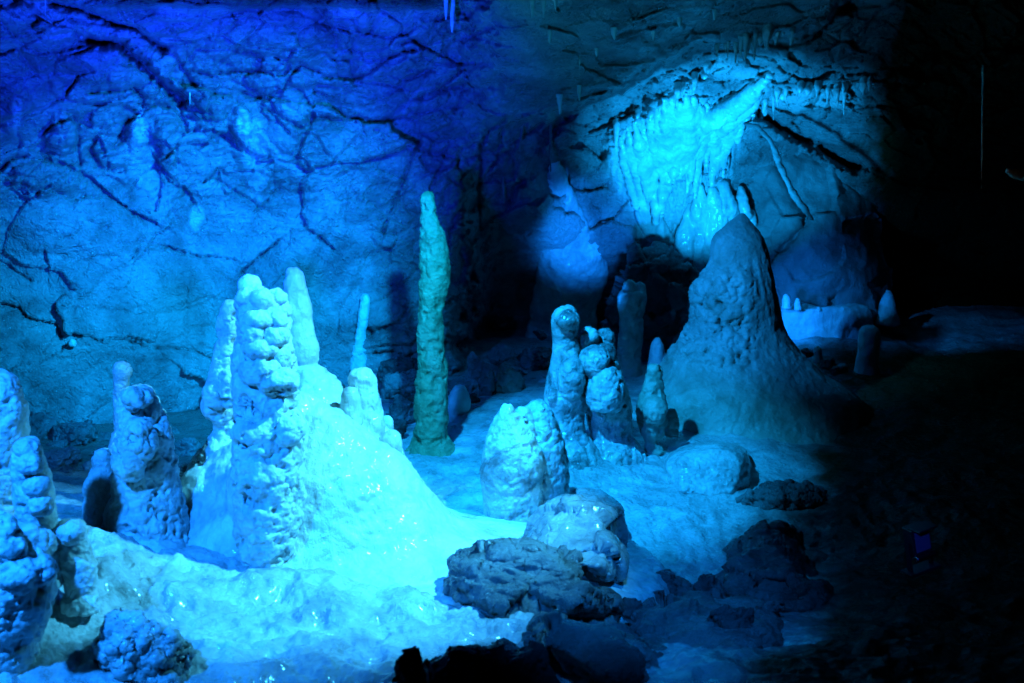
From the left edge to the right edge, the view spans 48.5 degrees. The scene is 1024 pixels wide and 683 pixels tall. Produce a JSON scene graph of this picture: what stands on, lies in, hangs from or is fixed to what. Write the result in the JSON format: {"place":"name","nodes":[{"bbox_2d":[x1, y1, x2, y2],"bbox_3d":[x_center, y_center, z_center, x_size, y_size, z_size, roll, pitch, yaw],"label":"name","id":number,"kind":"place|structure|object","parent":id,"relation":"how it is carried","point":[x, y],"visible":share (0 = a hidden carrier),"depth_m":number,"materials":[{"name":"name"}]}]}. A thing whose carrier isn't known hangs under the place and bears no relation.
{"place":"outdoors","nodes":[
{"label":"outdoors","id":0,"kind":"place"},
{"bbox_2d":[0,0,1023,423],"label":"cave wall","id":1,"kind":"structure","parent":0,"point":[152,210],"depth_m":6.14,"materials":[{"name":"stone"}]},
{"bbox_2d":[68,339,76,346],"bbox_3d":[-2.277,0.008,5.896,0.042,0.043,0.042,0,8,0],"label":"calcite knob","id":2,"kind":"object","parent":1,"relation":"attached to","point":[72,342],"visible":1,"depth_m":5.88,"materials":[{"name":"stone"}]},
{"bbox_2d":[444,0,447,19],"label":"stalactite","id":3,"kind":"object","parent":1,"relation":"hanging from","point":[445,6],"visible":1,"depth_m":5.21},
{"bbox_2d":[449,0,454,32],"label":"stalactite","id":4,"kind":"object","parent":1,"relation":"hanging from","point":[451,7],"visible":1,"depth_m":5.32},
{"bbox_2d":[502,177,504,203],"bbox_3d":[-0.053,-0.994,7.028,0.033,0.292,0.031,0,8,0],"label":"stalactite","id":5,"kind":"object","parent":1,"relation":"hanging from","point":[503,184],"visible":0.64,"depth_m":7.03},
{"bbox_2d":[519,124,524,140],"bbox_3d":[0.072,-1.314,6.835,0.054,0.220,0.040,0,8,0],"label":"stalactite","id":6,"kind":"object","parent":1,"relation":"hanging from","point":[521,131],"visible":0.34,"depth_m":6.83},
{"bbox_2d":[530,0,534,17],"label":"stalactite","id":7,"kind":"object","parent":1,"relation":"hanging from","point":[532,2],"visible":1,"depth_m":4.66},
{"bbox_2d":[541,0,545,17],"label":"stalactite","id":8,"kind":"object","parent":1,"relation":"hanging from","point":[543,4],"visible":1,"depth_m":4.67},
{"bbox_2d":[547,29,551,43],"bbox_3d":[0.167,-1.355,5.056,0.022,0.061,0.023,0,8,0],"label":"stalactite","id":9,"kind":"object","parent":1,"relation":"hanging from","point":[549,32],"visible":1,"depth_m":5.05},
{"bbox_2d":[556,94,562,113],"bbox_3d":[0.247,-1.236,5.920,0.036,0.105,0.032,0,8,0],"label":"stalactite","id":10,"kind":"object","parent":1,"relation":"hanging from","point":[559,99],"visible":1,"depth_m":5.91},
{"bbox_2d":[577,85,581,100],"bbox_3d":[0.342,-1.264,5.785,0.025,0.080,0.025,0,8,0],"label":"stalactite","id":11,"kind":"object","parent":1,"relation":"hanging from","point":[579,91],"visible":1,"depth_m":5.78},
{"bbox_2d":[610,27,617,39],"bbox_3d":[0.454,-1.369,5.053,0.033,0.057,0.035,0,8,0],"label":"stalactite","id":12,"kind":"object","parent":1,"relation":"hanging from","point":[614,30],"visible":1,"depth_m":5.04},
{"bbox_2d":[651,30,655,40],"bbox_3d":[0.647,-1.401,5.213,0.024,0.049,0.024,0,8,0],"label":"stalactite","id":13,"kind":"object","parent":1,"relation":"hanging from","point":[653,32],"visible":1,"depth_m":5.21},
{"bbox_2d":[612,60,711,153],"bbox_3d":[0.872,-1.391,6.769,0.114,0.540,0.749,-8,11,-44],"label":"stalactite fringe","id":14,"kind":"object","parent":1,"relation":"hanging from","point":[678,90],"visible":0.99,"depth_m":6.64,"materials":[{"name":"beige stone"}]},
{"bbox_2d":[677,17,681,26],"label":"stalactite","id":15,"kind":"object","parent":1,"relation":"hanging from","point":[679,20],"visible":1,"depth_m":5.10},
{"bbox_2d":[618,71,773,272],"bbox_3d":[1.137,-0.979,7.278,0.910,1.343,1.270,1,8,8],"label":"flowstone curtain","id":16,"kind":"object","parent":1,"relation":"hanging from","point":[686,137],"visible":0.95,"depth_m":7.22,"materials":[{"name":"stone"}]},
{"bbox_2d":[743,122,813,219],"bbox_3d":[1.601,-1.028,6.859,0.438,0.591,0.090,3,9,21],"label":"flowstone rib","id":17,"kind":"object","parent":16,"relation":"attached to","point":[796,198],"visible":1,"depth_m":6.82,"materials":[{"name":"grey stone"}]},
{"bbox_2d":[712,8,716,19],"bbox_3d":[0.906,-1.466,5.098,0.023,0.050,0.023,0,8,0],"label":"stalactite","id":18,"kind":"object","parent":1,"relation":"hanging from","point":[714,11],"visible":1,"depth_m":5.09},
{"bbox_2d":[714,23,795,63],"bbox_3d":[1.254,-1.474,5.672,0.422,0.227,0.526,0,8,0],"label":"stalactite fringe","id":19,"kind":"object","parent":1,"relation":"hanging from","point":[745,41],"visible":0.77,"depth_m":5.50,"materials":[{"name":"stone"}]},
{"bbox_2d":[758,76,872,119],"bbox_3d":[1.697,-1.430,6.808,0.366,0.271,0.868,-6,10,-35],"label":"stalactite fringe","id":20,"kind":"object","parent":1,"relation":"hanging from","point":[778,93],"visible":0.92,"depth_m":6.63,"materials":[{"name":"beige stone"}]},
{"bbox_2d":[981,65,984,187],"bbox_3d":[1.625,-0.739,3.936,0.022,0.423,0.010,0,8,0],"label":"soda straw","id":21,"kind":"object","parent":1,"relation":"attached to","point":[983,85],"visible":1,"depth_m":3.93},
{"bbox_2d":[1005,167,1023,180],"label":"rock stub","id":22,"kind":"object","parent":1,"relation":"attached to","point":[1016,173],"visible":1,"depth_m":4.09,"materials":[{"name":"grey stone"}]},
{"bbox_2d":[0,305,1023,682],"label":"cave floor","id":23,"kind":"structure","parent":0,"point":[938,439],"depth_m":4.06,"materials":[{"name":"stone"}]},
{"bbox_2d":[0,368,30,515],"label":"stalagmite","id":24,"kind":"object","parent":23,"relation":"on","point":[14,416],"visible":0.24,"depth_m":3.17,"materials":[{"name":"stone"}]},
{"bbox_2d":[0,509,58,674],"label":"stalagmite","id":25,"kind":"object","parent":23,"relation":"on","point":[29,569],"visible":0.94,"depth_m":2.75,"materials":[{"name":"stone"}]},
{"bbox_2d":[10,436,63,588],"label":"stalagmite","id":26,"kind":"object","parent":23,"relation":"on","point":[34,501],"visible":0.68,"depth_m":2.95,"materials":[{"name":"stone"}]},
{"bbox_2d":[29,411,57,439],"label":"boulder","id":27,"kind":"object","parent":23,"relation":"on","point":[41,424],"visible":0.48,"depth_m":5.54,"materials":[{"name":"grey stone"}]},
{"bbox_2d":[46,440,67,447],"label":"stone","id":28,"kind":"object","parent":23,"relation":"on","point":[62,443],"visible":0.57,"depth_m":5.41,"materials":[{"name":"blue stone"}]},
{"bbox_2d":[44,446,82,469],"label":"boulder","id":29,"kind":"object","parent":23,"relation":"on","point":[69,456],"visible":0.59,"depth_m":5.03,"materials":[{"name":"stone"}]},
{"bbox_2d":[57,466,74,472],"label":"stone","id":30,"kind":"object","parent":23,"relation":"on","point":[66,469],"visible":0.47,"depth_m":4.91,"materials":[{"name":"stone"}]},
{"bbox_2d":[52,420,97,445],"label":"boulder","id":31,"kind":"object","parent":23,"relation":"on","point":[80,433],"visible":0.83,"depth_m":5.48,"materials":[{"name":"stone"}]},
{"bbox_2d":[53,518,101,616],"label":"stalagmite","id":32,"kind":"object","parent":23,"relation":"on","point":[78,563],"visible":0.92,"depth_m":3.06,"materials":[{"name":"stone"}]},
{"bbox_2d":[82,459,91,469],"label":"stone","id":33,"kind":"object","parent":23,"relation":"on","point":[86,465],"visible":0.31,"depth_m":5.00,"materials":[{"name":"blue stone"}]},
{"bbox_2d":[82,448,111,528],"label":"stalagmite","id":34,"kind":"object","parent":23,"relation":"on","point":[96,490],"visible":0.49,"depth_m":3.86,"materials":[{"name":"stone"}]},
{"bbox_2d":[92,445,107,454],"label":"stone","id":35,"kind":"object","parent":23,"relation":"on","point":[105,446],"visible":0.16,"depth_m":5.29,"materials":[{"name":"blue stone"}]},
{"bbox_2d":[97,431,111,440],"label":"boulder","id":36,"kind":"object","parent":23,"relation":"on","point":[104,436],"visible":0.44,"depth_m":5.61,"materials":[{"name":"stone"}]},
{"bbox_2d":[108,361,132,453],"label":"stalagmite","id":37,"kind":"object","parent":23,"relation":"on","point":[122,371],"visible":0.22,"depth_m":4.34,"materials":[{"name":"stone"}]},
{"bbox_2d":[92,607,196,682],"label":"boulder","id":38,"kind":"object","parent":23,"relation":"on","point":[136,646],"visible":0.98,"depth_m":2.84,"materials":[{"name":"stone"}]},
{"bbox_2d":[101,384,189,543],"bbox_3d":[-1.225,0.480,3.799,0.396,0.704,0.402,0,8,0],"label":"stalagmite","id":39,"kind":"object","parent":23,"relation":"on","point":[147,501],"visible":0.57,"depth_m":3.71,"materials":[{"name":"blue stone"}]},
{"bbox_2d":[170,424,180,432],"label":"boulder","id":40,"kind":"object","parent":23,"relation":"on","point":[175,429],"visible":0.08,"depth_m":5.84,"materials":[{"name":"stone"}]},
{"bbox_2d":[178,461,189,471],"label":"stone","id":41,"kind":"object","parent":23,"relation":"on","point":[183,466],"visible":0.23,"depth_m":5.10,"materials":[{"name":"blue stone"}]},
{"bbox_2d":[174,437,201,456],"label":"boulder","id":42,"kind":"object","parent":23,"relation":"on","point":[187,446],"visible":0.52,"depth_m":5.36,"materials":[{"name":"blue stone"}]},
{"bbox_2d":[184,299,236,473],"bbox_3d":[-1.087,0.279,4.063,0.300,0.864,0.290,0,8,0],"label":"stalagmite","id":43,"kind":"object","parent":23,"relation":"on","point":[216,404],"visible":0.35,"depth_m":3.98,"materials":[{"name":"blue stone"}]},
{"bbox_2d":[377,356,417,383],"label":"boulder","id":44,"kind":"object","parent":23,"relation":"on","point":[394,365],"visible":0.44,"depth_m":6.32,"materials":[{"name":"blue stone"}]},
{"bbox_2d":[380,369,416,399],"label":"boulder","id":45,"kind":"object","parent":23,"relation":"on","point":[396,383],"visible":0.79,"depth_m":6.03,"materials":[{"name":"blue stone"}]},
{"bbox_2d":[386,394,414,423],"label":"boulder","id":46,"kind":"object","parent":23,"relation":"on","point":[400,406],"visible":0.63,"depth_m":5.90,"materials":[{"name":"stone"}]},
{"bbox_2d":[393,419,407,437],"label":"stone","id":47,"kind":"object","parent":23,"relation":"on","point":[400,426],"visible":0.42,"depth_m":5.58,"materials":[{"name":"stone"}]},
{"bbox_2d":[136,274,669,622],"bbox_3d":[-0.757,0.312,3.990,2.662,1.151,1.747,0,8,0],"label":"stalagmite","id":48,"kind":"object","parent":23,"relation":"on","point":[301,469],"visible":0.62,"depth_m":3.75,"materials":[{"name":"stone"}]},
{"bbox_2d":[283,267,319,365],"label":"stalagmite","id":49,"kind":"object","parent":48,"relation":"on","point":[305,344],"visible":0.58,"depth_m":4.21,"materials":[{"name":"white stone"}]},
{"bbox_2d":[339,387,362,425],"bbox_3d":[-0.584,0.235,4.124,0.089,0.147,0.094,0,8,0],"label":"calcite knob","id":50,"kind":"object","parent":48,"relation":"on","point":[350,405],"visible":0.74,"depth_m":4.09,"materials":[{"name":"white stone"}]},
{"bbox_2d":[348,367,383,418],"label":"stalagmite","id":51,"kind":"object","parent":48,"relation":"on","point":[363,380],"visible":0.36,"depth_m":4.23,"materials":[{"name":"blue stone"}]},
{"bbox_2d":[349,294,369,370],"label":"stalagmite","id":52,"kind":"object","parent":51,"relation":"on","point":[357,361],"visible":0.91,"depth_m":6.50,"materials":[{"name":"white stone"}]},
{"bbox_2d":[384,415,393,429],"bbox_3d":[-0.498,0.332,4.540,0.052,0.076,0.052,0,8,0],"label":"calcite knob","id":53,"kind":"object","parent":48,"relation":"on","point":[389,422],"visible":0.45,"depth_m":4.52,"materials":[{"name":"white stone"}]},
{"bbox_2d":[392,646,426,682],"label":"boulder","id":54,"kind":"object","parent":23,"relation":"on","point":[409,665],"visible":1,"depth_m":2.61,"materials":[{"name":"black stone"}]},
{"bbox_2d":[405,191,454,456],"bbox_3d":[-0.358,-0.035,5.340,0.425,1.333,0.410,0,8,0],"label":"stalagmite","id":55,"kind":"object","parent":23,"relation":"on","point":[430,437],"visible":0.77,"depth_m":5.30,"materials":[{"name":"stone"}]},
{"bbox_2d":[448,384,470,415],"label":"stalagmite","id":56,"kind":"object","parent":23,"relation":"on","point":[459,401],"visible":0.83,"depth_m":6.01,"materials":[{"name":"stone"}]},
{"bbox_2d":[447,376,479,395],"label":"boulder","id":57,"kind":"object","parent":23,"relation":"on","point":[471,385],"visible":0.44,"depth_m":6.34,"materials":[{"name":"blue stone"}]},
{"bbox_2d":[469,393,479,403],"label":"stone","id":58,"kind":"object","parent":23,"relation":"on","point":[474,398],"visible":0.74,"depth_m":6.19,"materials":[{"name":"grey stone"}]},
{"bbox_2d":[467,351,484,383],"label":"boulder","id":59,"kind":"object","parent":23,"relation":"on","point":[475,364],"visible":0.6,"depth_m":6.66,"materials":[{"name":"blue stone"}]},
{"bbox_2d":[478,362,495,396],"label":"stalagmite","id":60,"kind":"object","parent":23,"relation":"on","point":[487,387],"visible":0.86,"depth_m":6.37,"materials":[{"name":"stone"}]},
{"bbox_2d":[423,640,560,682],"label":"boulder","id":61,"kind":"object","parent":23,"relation":"on","point":[498,663],"visible":0.94,"depth_m":2.73,"materials":[{"name":"black stone"}]},
{"bbox_2d":[486,343,515,365],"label":"stone","id":62,"kind":"object","parent":23,"relation":"on","point":[499,354],"visible":1,"depth_m":7.13,"materials":[{"name":"grey stone"}]},
{"bbox_2d":[491,637,519,649],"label":"stone","id":63,"kind":"object","parent":23,"relation":"on","point":[509,645],"visible":0.34,"depth_m":3.03,"materials":[{"name":"grey stone"}]},
{"bbox_2d":[492,363,525,394],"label":"boulder","id":64,"kind":"object","parent":23,"relation":"on","point":[508,379],"visible":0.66,"depth_m":6.39,"materials":[{"name":"stone"}]},
{"bbox_2d":[513,368,527,375],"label":"stone","id":65,"kind":"object","parent":23,"relation":"on","point":[522,373],"visible":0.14,"depth_m":6.81,"materials":[{"name":"stone"}]},
{"bbox_2d":[480,399,569,521],"bbox_3d":[0.043,0.576,4.566,0.306,0.684,0.402,4,9,29],"label":"stalagmite","id":66,"kind":"object","parent":23,"relation":"on","point":[524,472],"visible":0.58,"depth_m":4.44,"materials":[{"name":"stone"}]},
{"bbox_2d":[442,536,624,620],"bbox_3d":[0.069,0.782,3.643,0.591,0.347,0.615,0,8,0],"label":"boulder","id":67,"kind":"object","parent":23,"relation":"on","point":[501,578],"visible":0.81,"depth_m":3.44,"materials":[{"name":"stone"}]},
{"bbox_2d":[520,346,551,370],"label":"boulder","id":68,"kind":"object","parent":23,"relation":"on","point":[536,358],"visible":0.63,"depth_m":7.04,"materials":[{"name":"stone"}]},
{"bbox_2d":[523,634,554,660],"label":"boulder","id":69,"kind":"object","parent":23,"relation":"on","point":[532,638],"visible":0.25,"depth_m":2.99,"materials":[{"name":"stone"}]},
{"bbox_2d":[525,161,608,339],"bbox_3d":[0.370,-0.592,7.821,0.606,1.484,1.091,0,8,0],"label":"flowstone cone","id":70,"kind":"object","parent":23,"relation":"on","point":[574,273],"visible":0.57,"depth_m":7.83,"materials":[{"name":"grey stone"}]},
{"bbox_2d":[544,304,600,469],"bbox_3d":[0.271,0.221,5.181,0.374,0.784,0.403,0,8,0],"label":"stalagmite","id":71,"kind":"object","parent":23,"relation":"on","point":[564,395],"visible":0.56,"depth_m":5.10,"materials":[{"name":"stone"}]},
{"bbox_2d":[523,488,629,583],"bbox_3d":[0.213,0.728,4.166,0.436,0.391,1.008,0,8,0],"label":"boulder","id":72,"kind":"object","parent":23,"relation":"on","point":[590,525],"visible":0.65,"depth_m":3.91,"materials":[{"name":"grey stone"}]},
{"bbox_2d":[521,609,660,682],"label":"boulder","id":73,"kind":"object","parent":23,"relation":"on","point":[598,651],"visible":0.9,"depth_m":2.84,"materials":[{"name":"stone"}]},
{"bbox_2d":[579,614,615,623],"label":"stone","id":74,"kind":"object","parent":23,"relation":"on","point":[609,619],"visible":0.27,"depth_m":3.49,"materials":[{"name":"grey stone"}]},
{"bbox_2d":[578,326,646,465],"bbox_3d":[0.477,0.266,5.248,0.378,0.680,0.432,0,8,0],"label":"stalagmite","id":75,"kind":"object","parent":23,"relation":"on","point":[609,411],"visible":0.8,"depth_m":5.16,"materials":[{"name":"beige stone"}]},
{"bbox_2d":[611,621,638,636],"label":"stone","id":76,"kind":"object","parent":23,"relation":"on","point":[623,627],"visible":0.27,"depth_m":3.33,"materials":[{"name":"grey stone"}]},
{"bbox_2d":[622,597,641,617],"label":"stone","id":77,"kind":"object","parent":23,"relation":"on","point":[630,605],"visible":0.56,"depth_m":3.65,"materials":[{"name":"stone"}]},
{"bbox_2d":[617,279,646,376],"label":"stalagmite","id":78,"kind":"object","parent":23,"relation":"on","point":[631,299],"visible":0.92,"depth_m":6.70,"materials":[{"name":"stone"}]},
{"bbox_2d":[599,241,698,361],"bbox_3d":[0.912,-0.126,7.338,0.699,1.041,0.410,0,8,0],"label":"cave opening","id":79,"kind":"object","parent":23,"relation":"on","point":[665,274],"visible":0.46,"depth_m":7.21,"materials":[{"name":"black stone"}]},
{"bbox_2d":[635,363,667,455],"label":"stalagmite","id":80,"kind":"object","parent":23,"relation":"on","point":[651,411],"visible":0.98,"depth_m":5.29,"materials":[{"name":"stone"}]},
{"bbox_2d":[647,337,665,365],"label":"stalagmite","id":81,"kind":"object","parent":23,"relation":"on","point":[657,354],"visible":0.45,"depth_m":6.44,"materials":[{"name":"white stone"}]},
{"bbox_2d":[652,650,663,657],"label":"stone","id":82,"kind":"object","parent":23,"relation":"on","point":[659,654],"visible":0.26,"depth_m":3.09,"materials":[{"name":"blue stone"}]},
{"bbox_2d":[665,408,679,437],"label":"stalagmite","id":83,"kind":"object","parent":23,"relation":"on","point":[672,428],"visible":0.75,"depth_m":5.43,"materials":[{"name":"stone"}]},
{"bbox_2d":[656,569,693,596],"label":"boulder","id":84,"kind":"object","parent":23,"relation":"on","point":[677,585],"visible":0.39,"depth_m":3.96,"materials":[{"name":"stone"}]},
{"bbox_2d":[625,589,784,650],"bbox_3d":[0.627,0.938,3.662,0.613,0.326,0.991,0,8,0],"label":"boulder","id":85,"kind":"object","parent":23,"relation":"on","point":[670,618],"visible":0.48,"depth_m":3.40,"materials":[{"name":"stone"}]},
{"bbox_2d":[692,574,718,591],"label":"boulder","id":86,"kind":"object","parent":23,"relation":"on","point":[706,582],"visible":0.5,"depth_m":3.92,"materials":[{"name":"stone"}]},
{"bbox_2d":[664,441,751,496],"bbox_3d":[0.908,0.616,5.216,0.440,0.331,0.673,0,8,0],"label":"boulder","id":87,"kind":"object","parent":23,"relation":"on","point":[709,469],"visible":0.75,"depth_m":4.97,"materials":[{"name":"grey stone"}]},
{"bbox_2d":[707,604,754,628],"bbox_3d":[0.655,0.845,3.352,0.156,0.140,0.088,0,8,0],"label":"boulder","id":88,"kind":"object","parent":23,"relation":"on","point":[725,616],"visible":0.52,"depth_m":3.34,"materials":[{"name":"stone"}]},
{"bbox_2d":[730,593,750,596],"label":"stone","id":89,"kind":"object","parent":23,"relation":"on","point":[743,594],"visible":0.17,"depth_m":3.76,"materials":[{"name":"stone"}]},
{"bbox_2d":[659,213,874,444],"bbox_3d":[1.437,-0.003,6.007,1.721,1.342,1.483,0,8,0],"label":"stalagmite","id":90,"kind":"object","parent":23,"relation":"on","point":[736,360],"visible":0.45,"depth_m":5.76,"materials":[{"name":"stone"}]},
{"bbox_2d":[710,519,833,611],"bbox_3d":[0.967,0.872,4.235,0.483,0.377,1.044,1,8,9],"label":"boulder","id":91,"kind":"object","parent":23,"relation":"on","point":[770,561],"visible":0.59,"depth_m":3.90,"materials":[{"name":"stone"}]},
{"bbox_2d":[763,601,783,613],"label":"stone","id":92,"kind":"object","parent":23,"relation":"on","point":[775,607],"visible":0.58,"depth_m":3.65,"materials":[{"name":"stone"}]},
{"bbox_2d":[735,479,826,510],"bbox_3d":[1.148,0.676,4.834,0.395,0.189,0.276,0,8,0],"label":"boulder","id":93,"kind":"object","parent":23,"relation":"on","point":[789,494],"visible":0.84,"depth_m":4.75,"materials":[{"name":"grey stone"}]},
{"bbox_2d":[801,348,813,357],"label":"stone","id":94,"kind":"object","parent":23,"relation":"on","point":[807,352],"visible":0.72,"depth_m":6.65,"materials":[{"name":"stone"}]},
{"bbox_2d":[812,346,822,362],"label":"stalagmite","id":95,"kind":"object","parent":23,"relation":"on","point":[817,355],"visible":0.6,"depth_m":6.96,"materials":[{"name":"stone"}]},
{"bbox_2d":[746,139,892,325],"bbox_3d":[2.042,-0.784,7.693,1.131,1.356,0.691,0,8,0],"label":"boulder","id":96,"kind":"object","parent":23,"relation":"on","point":[831,254],"visible":0.55,"depth_m":7.47,"materials":[{"name":"grey stone"}]},
{"bbox_2d":[781,294,873,339],"bbox_3d":[2.054,-0.132,7.449,0.708,0.388,0.321,0,8,0],"label":"rimstone ledge","id":97,"kind":"object","parent":23,"relation":"on","point":[808,320],"visible":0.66,"depth_m":7.33,"materials":[{"name":"stone"}]},
{"bbox_2d":[820,358,836,369],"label":"stone","id":98,"kind":"object","parent":23,"relation":"on","point":[827,364],"visible":0.94,"depth_m":6.51,"materials":[{"name":"black stone"}]},
{"bbox_2d":[830,363,848,375],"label":"stone","id":99,"kind":"object","parent":23,"relation":"on","point":[840,368],"visible":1,"depth_m":6.45,"materials":[{"name":"stone"}]},
{"bbox_2d":[854,325,880,375],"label":"stalagmite","id":100,"kind":"object","parent":23,"relation":"on","point":[869,345],"visible":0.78,"depth_m":6.83,"materials":[{"name":"stone"}]},
{"bbox_2d":[875,290,899,326],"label":"stalagmite","id":101,"kind":"object","parent":23,"relation":"on","point":[887,313],"visible":1,"depth_m":7.50,"materials":[{"name":"stone"}]},
{"bbox_2d":[900,521,941,578],"bbox_3d":[1.335,0.675,3.708,0.120,0.168,0.095,-15,13,-18],"label":"floodlight","id":102,"kind":"object","parent":23,"relation":"on","point":[917,543],"visible":1,"depth_m":3.70,"materials":[{"name":"black metal"}]},
{"bbox_2d":[517,346,534,360],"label":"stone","id":103,"kind":"object","parent":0,"point":[524,350],"visible":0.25,"depth_m":7.27,"materials":[{"name":"grey stone"}]}
]}

